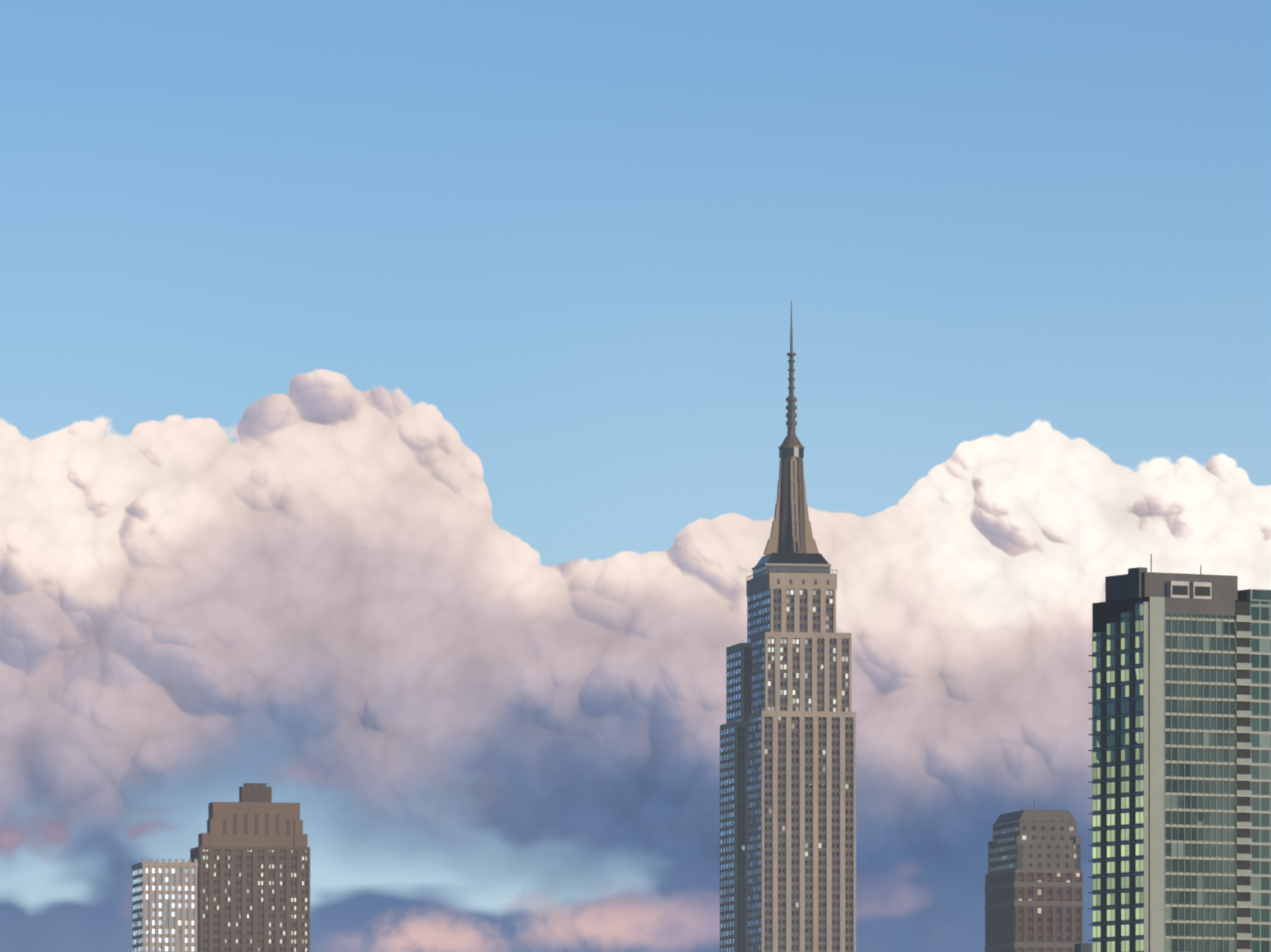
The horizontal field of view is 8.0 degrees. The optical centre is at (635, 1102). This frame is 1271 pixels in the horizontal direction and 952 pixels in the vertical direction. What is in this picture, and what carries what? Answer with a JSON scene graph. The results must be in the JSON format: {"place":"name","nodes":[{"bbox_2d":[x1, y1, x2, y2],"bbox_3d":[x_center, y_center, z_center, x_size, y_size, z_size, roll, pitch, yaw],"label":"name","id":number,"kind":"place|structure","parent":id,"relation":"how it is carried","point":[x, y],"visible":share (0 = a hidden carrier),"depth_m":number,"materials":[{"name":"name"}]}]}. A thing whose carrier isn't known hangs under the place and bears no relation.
{"place":"outdoors","nodes":[
{"label":"outdoors","id":0,"kind":"place"},
{"bbox_2d":[131,859,197,951],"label":"pale tower","id":1,"kind":"structure","parent":0,"point":[164,911],"depth_m":3557.90,"materials":[{"name":"concrete"}]},
{"bbox_2d":[190,783,309,951],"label":"art deco tower","id":2,"kind":"structure","parent":0,"point":[251,852],"depth_m":3809.46,"materials":[{"name":"brick"}]},
{"bbox_2d":[0,0,1270,564],"label":"sky","id":3,"kind":"structure","parent":0,"point":[582,234],"materials":[{"name":"blue"}]},
{"bbox_2d":[0,369,1270,951],"bbox_3d":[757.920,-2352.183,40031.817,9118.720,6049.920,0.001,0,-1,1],"label":"cloud","id":4,"kind":"structure","parent":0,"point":[406,671],"depth_m":40048.19,"materials":[{"name":"white"}]},
{"bbox_2d":[720,301,855,951],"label":"skyscraper","id":5,"kind":"structure","parent":0,"point":[788,806],"depth_m":4009.02,"materials":[{"name":"stone"}]},
{"bbox_2d":[985,799,1083,951],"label":"brown tower","id":6,"kind":"structure","parent":0,"point":[1034,889],"depth_m":3453.27,"materials":[{"name":"brick"}]},
{"bbox_2d":[1088,554,1270,951],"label":"glass tower","id":7,"kind":"structure","parent":0,"point":[1181,762],"depth_m":1706.30,"materials":[{"name":"green glass"}]},
{"label":"ground","id":8,"kind":"structure","parent":0,"visible":0},
{"bbox_2d":[1074,940,1091,951],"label":"building","id":9,"kind":"structure","parent":8,"relation":"on","point":[1083,947],"depth_m":2601.63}
]}

